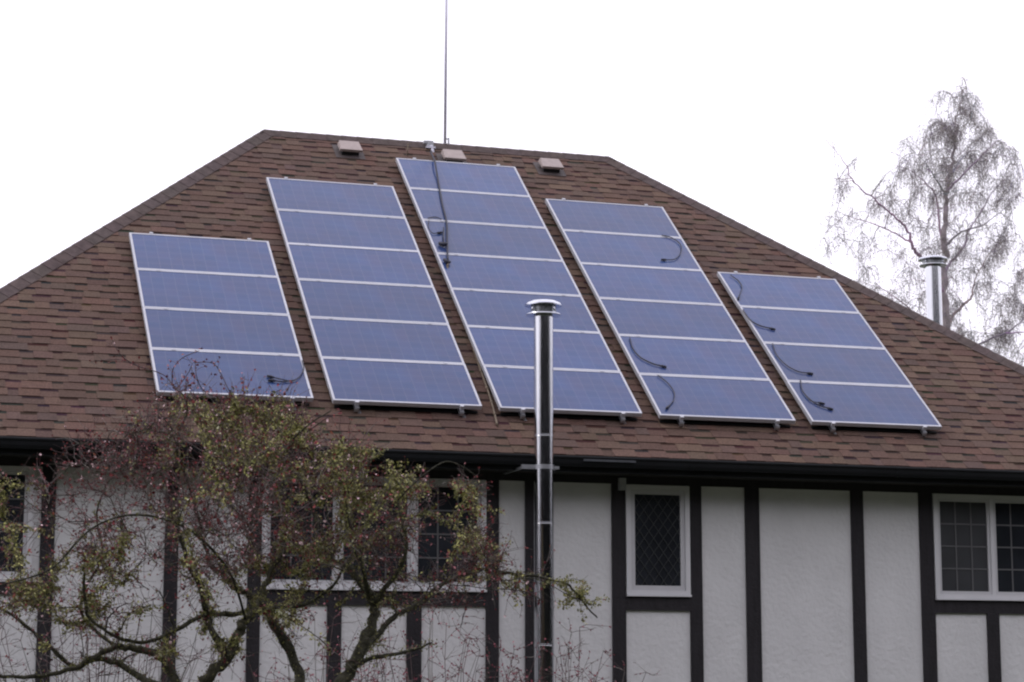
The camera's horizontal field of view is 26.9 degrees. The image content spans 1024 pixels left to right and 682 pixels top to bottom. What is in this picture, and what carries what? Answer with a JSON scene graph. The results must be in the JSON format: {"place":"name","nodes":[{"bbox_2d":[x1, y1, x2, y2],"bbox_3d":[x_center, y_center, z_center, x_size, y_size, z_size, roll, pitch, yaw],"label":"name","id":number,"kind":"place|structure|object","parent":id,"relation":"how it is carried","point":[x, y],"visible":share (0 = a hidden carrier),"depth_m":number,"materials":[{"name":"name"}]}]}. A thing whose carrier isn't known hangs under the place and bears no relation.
{"place":"outdoors","nodes":[
{"label":"outdoors","id":0,"kind":"place"},
{"bbox_2d":[0,0,1023,365],"label":"sky","id":1,"kind":"structure","parent":0,"point":[732,106],"materials":[{"name":"white"}]},
{"bbox_3d":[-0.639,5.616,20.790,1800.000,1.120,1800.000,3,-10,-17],"label":"ground","id":2,"kind":"structure","parent":0,"visible":0},
{"bbox_2d":[0,577,228,681],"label":"budding shrub","id":3,"kind":"object","parent":2,"relation":"on","point":[109,673],"visible":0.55,"depth_m":17.46,"materials":[{"name":"brown plant"}]},
{"bbox_2d":[0,337,609,681],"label":"garden tree","id":4,"kind":"object","parent":2,"relation":"on","point":[250,456],"visible":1,"depth_m":14.95,"materials":[{"name":"green plant"}]},
{"bbox_2d":[240,603,395,681],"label":"budding shrub","id":5,"kind":"object","parent":2,"relation":"on","point":[290,679],"visible":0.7,"depth_m":18.08,"materials":[{"name":"brown plant"}]},
{"bbox_2d":[326,594,542,681],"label":"budding shrub","id":6,"kind":"object","parent":2,"relation":"on","point":[456,665],"visible":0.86,"depth_m":18.86,"materials":[{"name":"brown plant"}]},
{"bbox_2d":[0,129,1023,681],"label":"house","id":7,"kind":"structure","parent":2,"relation":"on","point":[800,551],"depth_m":22.65,"materials":[{"name":"paint"}]},
{"bbox_2d":[0,466,34,581],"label":"window","id":8,"kind":"structure","parent":7,"relation":"in","point":[12,471],"depth_m":20.56,"materials":[{"name":"glass"}]},
{"bbox_2d":[129,232,312,409],"bbox_3d":[-3.151,-0.267,22.790,1.577,0.125,3.434,3,30,-17],"label":"solar array","id":9,"kind":"object","parent":7,"relation":"on","point":[222,298],"visible":0.84,"depth_m":22.68,"materials":[{"name":"glass"}]},
{"bbox_2d":[268,379,294,381],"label":"module lead","id":10,"kind":"object","parent":9,"relation":"attached to","point":[270,380],"visible":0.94,"depth_m":21.75,"materials":[{"name":"black rubber"}]},
{"bbox_2d":[267,360,303,380],"bbox_3d":[-2.269,0.293,21.943,0.199,0.275,0.502,-8,-12,40],"label":"module lead","id":11,"kind":"object","parent":9,"relation":"attached to","point":[270,376],"visible":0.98,"depth_m":21.80,"materials":[{"name":"black rubber"}]},
{"bbox_2d":[332,140,365,159],"bbox_3d":[-2.066,-2.409,27.102,0.380,0.261,0.298,3,-10,-17],"label":"roof vent","id":12,"kind":"object","parent":7,"relation":"on","point":[347,149],"visible":1,"depth_m":27.02,"materials":[{"name":"plastic"}]},
{"bbox_2d":[266,177,481,417],"bbox_3d":[-1.644,-0.599,23.985,1.579,0.125,5.094,3,30,-17],"label":"solar array","id":13,"kind":"object","parent":7,"relation":"on","point":[381,331],"visible":1,"depth_m":23.63,"materials":[{"name":"glass"}]},
{"bbox_2d":[261,474,486,591],"bbox_3d":[-1.374,1.943,21.582,2.330,1.144,0.059,3,-10,-17],"label":"window","id":14,"kind":"structure","parent":7,"relation":"in","point":[436,529],"depth_m":21.67,"materials":[{"name":"glass"}]},
{"bbox_2d":[423,140,435,151],"bbox_3d":[-1.067,-2.493,27.679,0.145,0.206,0.135,3,-10,-17],"label":"ridge fitting","id":15,"kind":"object","parent":7,"relation":"on","point":[430,145],"visible":0.96,"depth_m":27.68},
{"bbox_2d":[444,0,449,143],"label":"antenna mast","id":16,"kind":"object","parent":7,"relation":"on","point":[445,76],"visible":0.77,"depth_m":28.02,"materials":[{"name":"grey metal"}]},
{"bbox_2d":[435,149,466,162],"bbox_3d":[-0.765,-2.334,27.489,0.380,0.261,0.298,3,-10,-17],"label":"roof vent","id":17,"kind":"object","parent":7,"relation":"on","point":[448,155],"visible":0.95,"depth_m":27.42,"materials":[{"name":"plastic"}]},
{"bbox_2d":[446,263,498,425],"bbox_3d":[-0.442,-0.018,23.405,0.060,2.192,2.439,2,-9,-14],"label":"rope","id":18,"kind":"object","parent":7,"relation":"on","point":[486,387],"visible":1,"depth_m":22.71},
{"bbox_2d":[396,158,641,423],"bbox_3d":[-0.050,-0.721,24.841,1.578,0.125,5.924,3,30,-17],"label":"solar array","id":19,"kind":"object","parent":7,"relation":"on","point":[506,264],"visible":0.99,"depth_m":24.56,"materials":[{"name":"glass"}]},
{"bbox_2d":[430,151,450,263],"bbox_3d":[-0.878,-1.663,26.098,0.134,1.978,2.555,1,-9,-5],"label":"hanging cable","id":20,"kind":"object","parent":19,"relation":"on","point":[445,260],"visible":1,"depth_m":25.53,"materials":[{"name":"black rubber"}]},
{"bbox_2d":[504,299,561,681],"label":"chimney flue","id":21,"kind":"object","parent":7,"relation":"attached to","point":[543,313],"visible":0.98,"depth_m":21.40,"materials":[{"name":"silver metal"}]},
{"bbox_2d":[533,158,566,176],"bbox_3d":[0.492,-2.253,27.850,0.380,0.261,0.298,3,-10,-17],"label":"roof vent","id":22,"kind":"object","parent":7,"relation":"on","point":[549,166],"visible":1,"depth_m":27.77,"materials":[{"name":"plastic"}]},
{"bbox_2d":[618,478,625,489],"bbox_3d":[1.155,1.500,22.428,0.072,0.125,0.068,3,-10,-17],"label":"sensor box","id":23,"kind":"object","parent":7,"relation":"attached to","point":[621,483],"visible":1,"depth_m":22.40,"materials":[{"name":"grey plastic"}]},
{"bbox_2d":[625,484,691,596],"bbox_3d":[1.536,2.100,22.487,0.724,1.166,0.059,3,-10,-17],"label":"window","id":24,"kind":"structure","parent":7,"relation":"in","point":[657,516],"depth_m":22.50,"materials":[{"name":"glass"}]},
{"bbox_2d":[545,198,795,430],"bbox_3d":[1.737,-0.411,25.007,1.578,0.125,5.094,3,30,-17],"label":"solar array","id":25,"kind":"object","parent":7,"relation":"on","point":[674,317],"visible":1,"depth_m":24.67,"materials":[{"name":"glass"}]},
{"bbox_2d":[629,337,666,367],"bbox_3d":[1.462,0.119,23.769,0.545,0.407,0.168,-9,-13,43],"label":"module lead","id":26,"kind":"object","parent":25,"relation":"attached to","point":[663,366],"visible":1,"depth_m":23.65,"materials":[{"name":"black rubber"}]},
{"bbox_2d":[657,375,674,409],"bbox_3d":[1.687,0.551,23.121,0.148,0.452,0.548,1,-9,-5],"label":"module lead","id":27,"kind":"object","parent":25,"relation":"attached to","point":[667,407],"visible":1,"depth_m":23.15,"materials":[{"name":"black rubber"}]},
{"bbox_2d":[661,235,681,260],"bbox_3d":[1.953,-1.146,26.206,0.251,0.435,0.573,-1,-9,5],"label":"module lead","id":28,"kind":"object","parent":25,"relation":"attached to","point":[664,259],"visible":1,"depth_m":26.18,"materials":[{"name":"black rubber"}]},
{"bbox_2d":[717,271,941,436],"bbox_3d":[3.620,0.106,24.846,1.578,0.125,3.434,3,30,-17],"label":"solar array","id":29,"kind":"object","parent":7,"relation":"on","point":[825,334],"visible":1,"depth_m":24.65,"materials":[{"name":"glass"}]},
{"bbox_2d":[730,275,741,299],"bbox_3d":[2.713,-0.645,25.659,0.112,0.398,0.483,1,-9,-3],"label":"module lead","id":30,"kind":"object","parent":29,"relation":"attached to","point":[738,297],"visible":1,"depth_m":25.71,"materials":[{"name":"black rubber"}]},
{"bbox_2d":[743,309,775,329],"bbox_3d":[2.864,-0.256,25.000,0.432,0.292,0.125,-6,-11,33],"label":"module lead","id":31,"kind":"object","parent":29,"relation":"attached to","point":[771,328],"visible":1,"depth_m":24.92,"materials":[{"name":"black rubber"}]},
{"bbox_2d":[772,343,812,374],"bbox_3d":[3.138,0.191,24.305,0.573,0.427,0.188,-9,-13,43],"label":"module lead","id":32,"kind":"object","parent":29,"relation":"attached to","point":[810,373],"visible":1,"depth_m":24.14,"materials":[{"name":"black rubber"}]},
{"bbox_2d":[800,379,833,409],"bbox_3d":[3.325,0.589,23.697,0.159,0.404,0.507,7,-12,-37],"label":"module lead","id":33,"kind":"object","parent":29,"relation":"attached to","point":[829,408],"visible":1,"depth_m":23.55,"materials":[{"name":"black rubber"}]},
{"bbox_2d":[918,255,947,325],"bbox_3d":[6.693,1.503,33.572,0.467,5.784,0.467,3,-10,-17],"label":"chimney flue","id":34,"kind":"object","parent":7,"relation":"on","point":[932,265],"visible":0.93,"depth_m":33.85,"materials":[{"name":"silver metal"}]},
{"bbox_2d":[932,494,1023,600],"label":"window","id":35,"kind":"structure","parent":7,"relation":"in","point":[979,539],"depth_m":23.63,"materials":[{"name":"glass"}]},
{"bbox_2d":[480,617,657,681],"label":"budding shrub","id":36,"kind":"object","parent":2,"relation":"on","point":[568,654],"visible":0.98,"depth_m":18.97,"materials":[{"name":"brown plant"}]},
{"bbox_2d":[812,72,1023,366],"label":"birch tree","id":37,"kind":"object","parent":2,"relation":"on","point":[948,318],"visible":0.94,"depth_m":50.94,"materials":[{"name":"grey plant"}]}
]}

